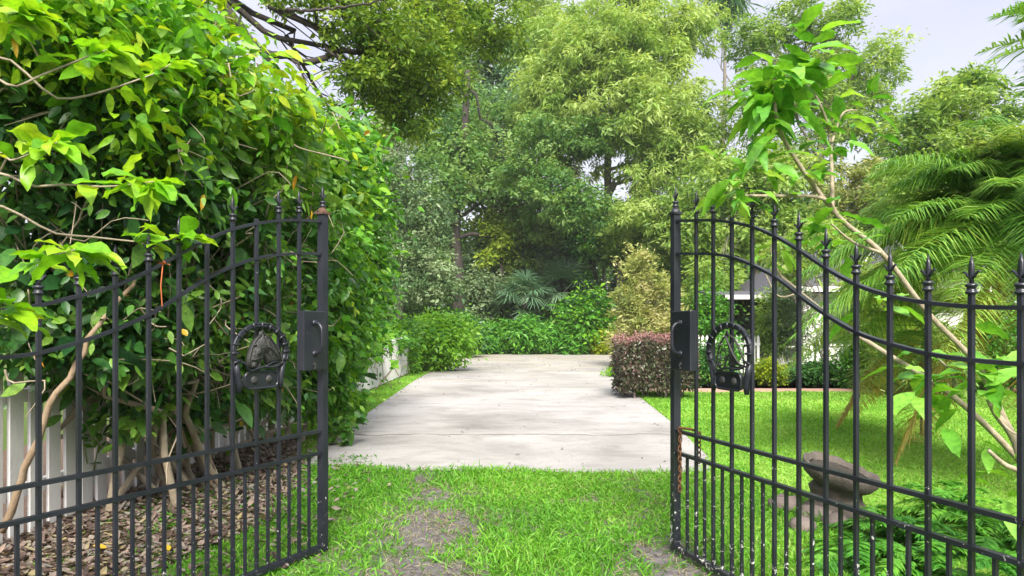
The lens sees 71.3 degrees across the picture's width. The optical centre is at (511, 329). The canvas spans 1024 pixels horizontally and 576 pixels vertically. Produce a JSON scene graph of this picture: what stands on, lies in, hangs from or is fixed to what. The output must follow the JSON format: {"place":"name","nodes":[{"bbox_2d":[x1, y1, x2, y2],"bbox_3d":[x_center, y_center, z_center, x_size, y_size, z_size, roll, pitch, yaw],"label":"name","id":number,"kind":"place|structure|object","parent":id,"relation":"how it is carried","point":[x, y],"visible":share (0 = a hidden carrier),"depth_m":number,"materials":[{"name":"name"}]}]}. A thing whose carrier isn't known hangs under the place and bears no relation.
{"place":"outdoors","nodes":[
{"label":"outdoors","id":0,"kind":"place"},
{"bbox_2d":[274,355,466,460],"bbox_3d":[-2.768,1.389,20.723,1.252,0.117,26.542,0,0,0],"label":"verge grass","id":1,"kind":"structure","parent":0,"point":[380,393],"depth_m":14.84,"materials":[{"name":"green plant"}]},
{"bbox_2d":[120,467,818,575],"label":"entrance ground","id":2,"kind":"structure","parent":0,"point":[431,569],"depth_m":4.88,"materials":[{"name":"green plant"}]},
{"bbox_2d":[0,186,329,575],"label":"iron gate","id":3,"kind":"structure","parent":2,"relation":"on","point":[312,340],"depth_m":3.78,"materials":[{"name":"metal"}]},
{"bbox_2d":[158,260,169,305],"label":"withered flower","id":4,"kind":"object","parent":3,"relation":"attached to","point":[163,263],"visible":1,"depth_m":3.46,"materials":[{"name":"brown plant"}]},
{"bbox_2d":[0,431,381,575],"bbox_3d":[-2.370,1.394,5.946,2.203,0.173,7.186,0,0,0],"label":"leaf litter","id":5,"kind":"object","parent":2,"relation":"on","point":[48,528],"visible":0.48,"depth_m":5.11,"materials":[{"name":"brown plant"}]},
{"bbox_2d":[82,406,111,483],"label":"young plant","id":6,"kind":"object","parent":5,"relation":"on","point":[90,422],"visible":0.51,"depth_m":5.56,"materials":[{"name":"green plant"}]},
{"bbox_2d":[0,0,217,338],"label":"overhanging shrub","id":7,"kind":"object","parent":5,"relation":"on","point":[149,194],"visible":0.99,"depth_m":2.94,"materials":[{"name":"green plant"}]},
{"bbox_2d":[0,0,385,533],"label":"leafy shrub","id":8,"kind":"object","parent":5,"relation":"on","point":[218,134],"visible":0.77,"depth_m":4.99,"materials":[{"name":"green plant"}]},
{"bbox_2d":[102,453,377,574],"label":"ground weeds","id":9,"kind":"object","parent":5,"relation":"on","point":[261,519],"visible":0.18,"depth_m":5.74,"materials":[{"name":"green plant"}]},
{"bbox_2d":[7,458,918,575],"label":"entrance grass","id":10,"kind":"structure","parent":2,"relation":"on","point":[484,475],"depth_m":5.29,"materials":[{"name":"green plant"}]},
{"bbox_2d":[768,493,795,511],"bbox_3d":[2.189,1.407,5.702,0.219,0.166,0.216,0,0,-45],"label":"stone","id":11,"kind":"object","parent":2,"relation":"on","point":[780,500],"visible":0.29,"depth_m":5.65,"materials":[{"name":"grey stone"}]},
{"bbox_2d":[794,505,831,519],"bbox_3d":[2.326,1.410,5.451,0.319,0.150,0.208,0,0,0],"label":"stone","id":12,"kind":"object","parent":2,"relation":"on","point":[817,508],"visible":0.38,"depth_m":5.40,"materials":[{"name":"grey stone"}]},
{"bbox_2d":[819,512,852,529],"bbox_3d":[2.359,1.410,5.181,0.222,0.183,0.201,0,0,0],"label":"stone","id":13,"kind":"object","parent":2,"relation":"on","point":[833,517],"visible":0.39,"depth_m":5.13,"materials":[{"name":"grey stone"}]},
{"bbox_2d":[668,185,1023,575],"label":"iron gate","id":14,"kind":"structure","parent":2,"relation":"on","point":[683,340],"depth_m":3.45,"materials":[{"name":"metal"}]},
{"bbox_2d":[678,426,700,492],"bbox_3d":[1.097,0.816,4.426,0.036,0.418,0.177,0,0,-38],"label":"chain","id":15,"kind":"object","parent":14,"relation":"hanging from","point":[680,445],"visible":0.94,"depth_m":4.48,"materials":[{"name":"brown metal"}]},
{"bbox_2d":[305,354,709,473],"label":"driveway","id":16,"kind":"structure","parent":0,"point":[420,421],"depth_m":10.78,"materials":[{"name":"concrete"}]},
{"bbox_2d":[328,413,369,446],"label":"young plant","id":17,"kind":"object","parent":16,"relation":"on","point":[345,432],"visible":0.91,"depth_m":8.73,"materials":[{"name":"green plant"}]},
{"bbox_2d":[313,356,707,465],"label":"leaf crumbs","id":18,"kind":"object","parent":16,"relation":"on","point":[523,391],"visible":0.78,"depth_m":16.13,"materials":[{"name":"brown plant"}]},
{"bbox_2d":[2,346,1012,454],"bbox_3d":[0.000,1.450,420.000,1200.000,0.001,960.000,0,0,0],"label":"ground","id":19,"kind":"structure","parent":0,"point":[25,425],"depth_m":11.62,"materials":[{"name":"brown soil"}]},
{"bbox_2d":[0,337,408,544],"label":"picket fence","id":20,"kind":"object","parent":19,"relation":"on","point":[15,430],"visible":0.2,"depth_m":5.24,"materials":[{"name":"white paint"}]},
{"bbox_2d":[24,0,539,387],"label":"overhanging oak","id":21,"kind":"object","parent":19,"relation":"on","point":[373,69],"visible":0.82,"depth_m":15.90,"materials":[{"name":"green plant"}]},
{"bbox_2d":[202,71,423,450],"bbox_3d":[-2.745,-0.803,9.575,2.949,4.563,5.973,0,0,0],"label":"leafy shrub","id":22,"kind":"object","parent":19,"relation":"on","point":[364,251],"visible":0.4,"depth_m":9.09,"materials":[{"name":"green plant"}]},
{"bbox_2d":[351,302,435,390],"bbox_3d":[-3.385,0.619,18.738,2.203,2.605,10.215,0,0,0],"label":"fence vine","id":23,"kind":"object","parent":19,"relation":"on","point":[406,341],"visible":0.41,"depth_m":21.43,"materials":[{"name":"green plant"}]},
{"bbox_2d":[358,118,473,319],"bbox_3d":[-5.384,-4.926,36.324,8.449,12.816,5.655,0,0,36],"label":"grey leaved tree","id":24,"kind":"object","parent":19,"relation":"on","point":[411,269],"visible":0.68,"depth_m":35.07,"materials":[{"name":"green plant"}]},
{"bbox_2d":[381,247,455,322],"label":"understory tree","id":25,"kind":"object","parent":19,"relation":"on","point":[408,311],"visible":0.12,"depth_m":42.06,"materials":[{"name":"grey plant"}]},
{"bbox_2d":[340,0,507,187],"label":"back tree","id":26,"kind":"object","parent":19,"relation":"on","point":[467,61],"visible":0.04,"depth_m":51.28,"materials":[{"name":"green plant"}]},
{"bbox_2d":[394,203,462,305],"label":"understory tree","id":27,"kind":"object","parent":19,"relation":"on","point":[448,246],"visible":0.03,"depth_m":43.06,"materials":[{"name":"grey plant"}]},
{"bbox_2d":[402,300,497,371],"bbox_3d":[-2.505,0.434,24.457,3.865,2.859,3.631,0,0,17],"label":"vine mound","id":28,"kind":"object","parent":19,"relation":"on","point":[449,341],"visible":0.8,"depth_m":23.93,"materials":[{"name":"green plant"}]},
{"bbox_2d":[419,304,499,356],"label":"bush","id":29,"kind":"object","parent":19,"relation":"on","point":[473,317],"visible":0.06,"depth_m":35.72,"materials":[{"name":"green plant"}]},
{"bbox_2d":[435,40,539,271],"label":"blue green tree","id":30,"kind":"object","parent":19,"relation":"on","point":[499,75],"visible":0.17,"depth_m":52.75,"materials":[{"name":"green plant"}]},
{"bbox_2d":[470,319,509,354],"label":"bush","id":31,"kind":"object","parent":19,"relation":"on","point":[489,343],"visible":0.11,"depth_m":40.27,"materials":[{"name":"green plant"}]},
{"bbox_2d":[462,237,521,325],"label":"understory tree","id":32,"kind":"object","parent":19,"relation":"on","point":[480,296],"visible":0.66,"depth_m":45.26,"materials":[{"name":"green plant"}]},
{"bbox_2d":[381,70,604,311],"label":"oak tree","id":33,"kind":"object","parent":19,"relation":"on","point":[477,151],"visible":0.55,"depth_m":44.06,"materials":[{"name":"green plant"}]},
{"bbox_2d":[466,201,529,321],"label":"tree","id":34,"kind":"object","parent":19,"relation":"on","point":[493,253],"visible":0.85,"depth_m":45.05,"materials":[{"name":"green plant"}]},
{"bbox_2d":[482,309,517,353],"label":"bush","id":35,"kind":"object","parent":19,"relation":"on","point":[499,335],"visible":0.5,"depth_m":40.80,"materials":[{"name":"green plant"}]},
{"bbox_2d":[0,175,1016,339],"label":"woodland","id":36,"kind":"object","parent":19,"relation":"on","point":[608,272],"depth_m":61.95,"materials":[{"name":"green plant"}]},
{"bbox_2d":[382,278,652,348],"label":"undergrowth","id":37,"kind":"object","parent":19,"relation":"on","point":[541,318],"visible":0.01,"depth_m":48.92,"materials":[{"name":"green plant"}]},
{"bbox_2d":[494,309,552,354],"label":"bush","id":38,"kind":"object","parent":19,"relation":"on","point":[526,336],"visible":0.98,"depth_m":40.11,"materials":[{"name":"green plant"}]},
{"bbox_2d":[492,209,557,321],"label":"understory tree","id":39,"kind":"object","parent":19,"relation":"on","point":[517,262],"visible":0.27,"depth_m":46.35,"materials":[{"name":"green plant"}]},
{"bbox_2d":[492,268,559,322],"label":"palmetto","id":40,"kind":"object","parent":19,"relation":"on","point":[523,280],"visible":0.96,"depth_m":43.14,"materials":[{"name":"green plant"}]},
{"bbox_2d":[489,0,589,210],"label":"back tree","id":41,"kind":"object","parent":19,"relation":"on","point":[541,4],"visible":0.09,"depth_m":55.77,"materials":[{"name":"green plant"}]},
{"bbox_2d":[535,315,569,354],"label":"bush","id":42,"kind":"object","parent":19,"relation":"on","point":[549,343],"visible":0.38,"depth_m":40.72,"materials":[{"name":"green plant"}]},
{"bbox_2d":[516,211,601,324],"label":"understory tree","id":43,"kind":"object","parent":19,"relation":"on","point":[544,250],"visible":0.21,"depth_m":45.84,"materials":[{"name":"green plant"}]},
{"bbox_2d":[493,108,625,302],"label":"leaning tree","id":44,"kind":"object","parent":19,"relation":"on","point":[566,197],"visible":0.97,"depth_m":40.55,"materials":[{"name":"green plant"}]},
{"bbox_2d":[528,256,603,313],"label":"palmetto","id":45,"kind":"object","parent":19,"relation":"on","point":[565,270],"visible":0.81,"depth_m":43.79,"materials":[{"name":"green plant"}]},
{"bbox_2d":[545,315,594,354],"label":"bush","id":46,"kind":"object","parent":19,"relation":"on","point":[569,346],"visible":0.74,"depth_m":40.11,"materials":[{"name":"green plant"}]},
{"bbox_2d":[545,197,602,299],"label":"understory tree","id":47,"kind":"object","parent":19,"relation":"on","point":[558,252],"visible":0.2,"depth_m":45.29,"materials":[{"name":"green plant"}]},
{"bbox_2d":[524,271,626,353],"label":"bush","id":48,"kind":"object","parent":19,"relation":"on","point":[587,311],"visible":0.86,"depth_m":40.58,"materials":[{"name":"green plant"}]},
{"bbox_2d":[554,197,627,303],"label":"slim tree","id":49,"kind":"object","parent":19,"relation":"on","point":[583,251],"visible":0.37,"depth_m":44.52,"materials":[{"name":"green plant"}]},
{"bbox_2d":[587,326,617,354],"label":"bush","id":50,"kind":"object","parent":19,"relation":"on","point":[602,348],"visible":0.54,"depth_m":39.99,"materials":[{"name":"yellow plant"}]},
{"bbox_2d":[495,0,739,333],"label":"pale tree","id":51,"kind":"object","parent":19,"relation":"on","point":[614,52],"visible":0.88,"depth_m":40.99,"materials":[{"name":"green plant"}]},
{"bbox_2d":[592,194,662,352],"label":"understory tree","id":52,"kind":"object","parent":19,"relation":"on","point":[609,251],"visible":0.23,"depth_m":43.21,"materials":[{"name":"green plant"}]},
{"bbox_2d":[601,242,688,367],"bbox_3d":[5.336,-0.933,27.059,3.446,4.800,2.916,0,0,-33],"label":"golden shrub","id":53,"kind":"object","parent":19,"relation":"on","point":[638,312],"visible":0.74,"depth_m":26.69,"materials":[{"name":"yellow plant"}]},
{"bbox_2d":[641,235,709,328],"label":"understory tree","id":54,"kind":"object","parent":19,"relation":"on","point":[666,264],"visible":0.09,"depth_m":41.50,"materials":[{"name":"green plant"}]},
{"bbox_2d":[684,269,748,346],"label":"garden shrub","id":55,"kind":"object","parent":19,"relation":"on","point":[704,317],"visible":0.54,"depth_m":24.55,"materials":[{"name":"green plant"}]},
{"bbox_2d":[695,0,766,290],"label":"cabbage palm","id":56,"kind":"object","parent":19,"relation":"on","point":[740,4],"visible":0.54,"depth_m":59.50,"materials":[{"name":"green plant"}]},
{"bbox_2d":[654,138,850,309],"bbox_3d":[10.818,-3.623,32.812,8.970,10.211,6.019,0,0,-21],"label":"garden tree","id":57,"kind":"object","parent":19,"relation":"on","point":[724,169],"visible":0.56,"depth_m":32.07,"materials":[{"name":"green plant"}]},
{"bbox_2d":[743,285,802,363],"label":"garden shrub","id":58,"kind":"object","parent":19,"relation":"on","point":[759,330],"visible":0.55,"depth_m":23.23,"materials":[{"name":"green plant"}]},
{"bbox_2d":[755,346,802,366],"bbox_3d":[9.375,0.700,25.050,1.900,1.500,1.100,0,0,0],"label":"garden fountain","id":59,"kind":"object","parent":19,"relation":"on","point":[781,362],"visible":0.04,"depth_m":24.70,"materials":[{"name":"stone"}]},
{"bbox_2d":[761,231,822,362],"bbox_3d":[9.051,-0.785,22.953,2.204,4.799,2.448,0,0,-35],"label":"garden shrub","id":60,"kind":"object","parent":19,"relation":"on","point":[791,306],"visible":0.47,"depth_m":22.79,"materials":[{"name":"green plant"}]},
{"bbox_2d":[707,0,929,211],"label":"tall tree","id":61,"kind":"object","parent":19,"relation":"on","point":[762,42],"visible":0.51,"depth_m":37.42,"materials":[{"name":"green plant"}]},
{"bbox_2d":[799,153,888,241],"bbox_3d":[18.059,-3.846,36.040,8.444,10.626,5.750,0,0,0],"label":"garden tree","id":62,"kind":"object","parent":19,"relation":"on","point":[856,175],"visible":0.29,"depth_m":35.23,"materials":[{"name":"green plant"}]},
{"bbox_2d":[698,244,991,369],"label":"house","id":63,"kind":"structure","parent":19,"relation":"on","point":[740,296],"depth_m":26.40,"materials":[{"name":"white paint"}]},
{"bbox_2d":[821,305,848,345],"bbox_3d":[11.450,-0.155,24.969,1.240,1.470,0.058,0,0,0],"label":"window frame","id":64,"kind":"structure","parent":63,"relation":"in","point":[822,305],"depth_m":24.98,"materials":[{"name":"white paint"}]},
{"bbox_2d":[854,60,1023,282],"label":"broad tree","id":65,"kind":"object","parent":19,"relation":"on","point":[936,116],"visible":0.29,"depth_m":29.29,"materials":[{"name":"green plant"}]},
{"bbox_2d":[2,0,1023,307],"label":"sky","id":66,"kind":"structure","parent":0,"point":[957,29],"materials":[{"name":"white"}]},
{"bbox_2d":[610,370,1016,575],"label":"lawn","id":67,"kind":"structure","parent":0,"point":[792,385],"depth_m":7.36,"materials":[{"name":"green plant"}]},
{"bbox_2d":[599,364,614,376],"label":"weed tuft","id":68,"kind":"object","parent":67,"relation":"on","point":[607,373],"visible":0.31,"depth_m":21.57,"materials":[{"name":"green plant"}]},
{"bbox_2d":[609,330,702,397],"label":"clipped hedge","id":69,"kind":"object","parent":67,"relation":"on","point":[624,370],"visible":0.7,"depth_m":14.62,"materials":[{"name":"red plant"}]},
{"bbox_2d":[693,339,736,385],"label":"bush","id":70,"kind":"object","parent":67,"relation":"on","point":[704,372],"visible":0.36,"depth_m":17.96,"materials":[{"name":"green plant"}]},
{"bbox_2d":[706,329,745,372],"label":"bush","id":71,"kind":"object","parent":67,"relation":"on","point":[736,351],"visible":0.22,"depth_m":18.16,"materials":[{"name":"green plant"}]},
{"bbox_2d":[698,335,759,372],"bbox_3d":[6.850,0.775,22.620,2.020,1.190,0.060,0,0,0],"label":"garden fence","id":72,"kind":"object","parent":67,"relation":"on","point":[757,344],"visible":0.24,"depth_m":22.59,"materials":[{"name":"white paint"}]},
{"bbox_2d":[755,354,791,385],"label":"bush","id":73,"kind":"object","parent":67,"relation":"on","point":[763,371],"visible":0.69,"depth_m":18.18,"materials":[{"name":"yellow plant"}]},
{"bbox_2d":[781,358,805,383],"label":"bush","id":74,"kind":"object","parent":67,"relation":"on","point":[790,378],"visible":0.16,"depth_m":18.94,"materials":[{"name":"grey plant"}]},
{"bbox_2d":[789,515,816,531],"bbox_3d":[2.082,1.411,5.113,0.192,0.155,0.174,0,0,24],"label":"stone","id":75,"kind":"object","parent":67,"relation":"on","point":[805,523],"visible":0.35,"depth_m":5.07,"materials":[{"name":"grey stone"}]},
{"bbox_2d":[785,355,840,386],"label":"bush","id":76,"kind":"object","parent":67,"relation":"on","point":[811,376],"visible":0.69,"depth_m":18.16,"materials":[{"name":"green plant"}]},
{"bbox_2d":[756,211,879,361],"bbox_3d":[8.886,-0.960,20.328,4.098,4.868,2.738,0,0,0],"label":"young tree","id":77,"kind":"object","parent":67,"relation":"on","point":[805,262],"visible":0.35,"depth_m":20.31,"materials":[{"name":"green plant"}]},
{"bbox_2d":[802,451,880,518],"bbox_3d":[2.570,1.222,5.582,0.578,0.465,0.562,0,0,0],"label":"bird bath","id":78,"kind":"object","parent":67,"relation":"on","point":[840,489],"visible":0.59,"depth_m":5.47,"materials":[{"name":"grey stone"}]},
{"bbox_2d":[802,531,886,575],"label":"fern","id":79,"kind":"object","parent":67,"relation":"on","point":[864,554],"visible":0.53,"depth_m":4.19,"materials":[{"name":"green plant"}]},
{"bbox_2d":[809,343,884,388],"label":"bush","id":80,"kind":"object","parent":67,"relation":"on","point":[843,376],"visible":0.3,"depth_m":17.31,"materials":[{"name":"green plant"}]},
{"bbox_2d":[690,1,1016,540],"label":"flowering shrub","id":81,"kind":"object","parent":67,"relation":"on","point":[769,107],"visible":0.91,"depth_m":3.92,"materials":[{"name":"green plant"}]},
{"bbox_2d":[817,261,894,369],"bbox_3d":[8.619,-0.129,17.971,2.524,3.226,2.477,0,0,41],"label":"garden shrub","id":82,"kind":"object","parent":67,"relation":"on","point":[872,307],"visible":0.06,"depth_m":17.63,"materials":[{"name":"green plant"}]},
{"bbox_2d":[780,250,1009,444],"bbox_3d":[4.980,0.226,9.668,2.280,2.732,3.344,0,0,0],"label":"feathery palm","id":83,"kind":"object","parent":67,"relation":"on","point":[907,322],"visible":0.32,"depth_m":9.21,"materials":[{"name":"green plant"}]},
{"bbox_2d":[829,504,976,555],"bbox_3d":[2.511,1.374,4.790,0.794,0.392,0.864,0,0,0],"label":"fern","id":84,"kind":"object","parent":67,"relation":"on","point":[882,528],"visible":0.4,"depth_m":4.72,"materials":[{"name":"green plant"}]},
{"bbox_2d":[783,111,1023,465],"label":"feathery palm","id":85,"kind":"object","parent":67,"relation":"on","point":[987,193],"visible":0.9,"depth_m":6.91,"materials":[{"name":"green plant"}]},
{"bbox_2d":[860,304,950,392],"bbox_3d":[8.723,0.447,16.031,2.245,2.364,2.061,0,0,0],"label":"garden shrub","id":86,"kind":"object","parent":67,"relation":"on","point":[872,352],"visible":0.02,"depth_m":16.25,"materials":[{"name":"green plant"}]},
{"bbox_2d":[859,314,993,400],"bbox_3d":[8.610,0.546,14.793,2.456,2.262,2.240,0,0,44],"label":"bush","id":87,"kind":"object","parent":67,"relation":"on","point":[950,381],"visible":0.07,"depth_m":14.45,"materials":[{"name":"green plant"}]},
{"bbox_2d":[875,540,999,575],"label":"fern","id":88,"kind":"object","parent":67,"relation":"on","point":[938,557],"visible":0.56,"depth_m":4.02,"materials":[{"name":"green plant"}]},
{"bbox_2d":[884,480,1002,528],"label":"fern","id":89,"kind":"object","parent":67,"relation":"on","point":[938,509],"visible":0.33,"depth_m":5.34,"materials":[{"name":"green plant"}]},
{"bbox_2d":[912,506,1016,556],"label":"fern","id":90,"kind":"object","parent":67,"relation":"on","point":[985,538],"visible":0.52,"depth_m":4.68,"materials":[{"name":"green plant"}]},
{"bbox_2d":[954,550,1016,575],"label":"fern","id":91,"kind":"object","parent":67,"relation":"on","point":[1005,567],"visible":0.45,"depth_m":3.75,"materials":[{"name":"green plant"}]},
{"bbox_2d":[958,297,1016,392],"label":"bush","id":92,"kind":"object","parent":67,"relation":"on","point":[991,346],"visible":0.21,"depth_m":15.75,"materials":[{"name":"green plant"}]},
{"bbox_2d":[974,1,1023,97],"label":"tall palm","id":93,"kind":"object","parent":67,"relation":"on","point":[1017,9],"visible":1,"depth_m":11.24,"materials":[{"name":"green plant"}]},
{"bbox_2d":[636,388,1016,392],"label":"garden path","id":94,"kind":"structure","parent":0,"point":[782,389],"depth_m":16.95,"materials":[{"name":"grey concrete"}]}
]}

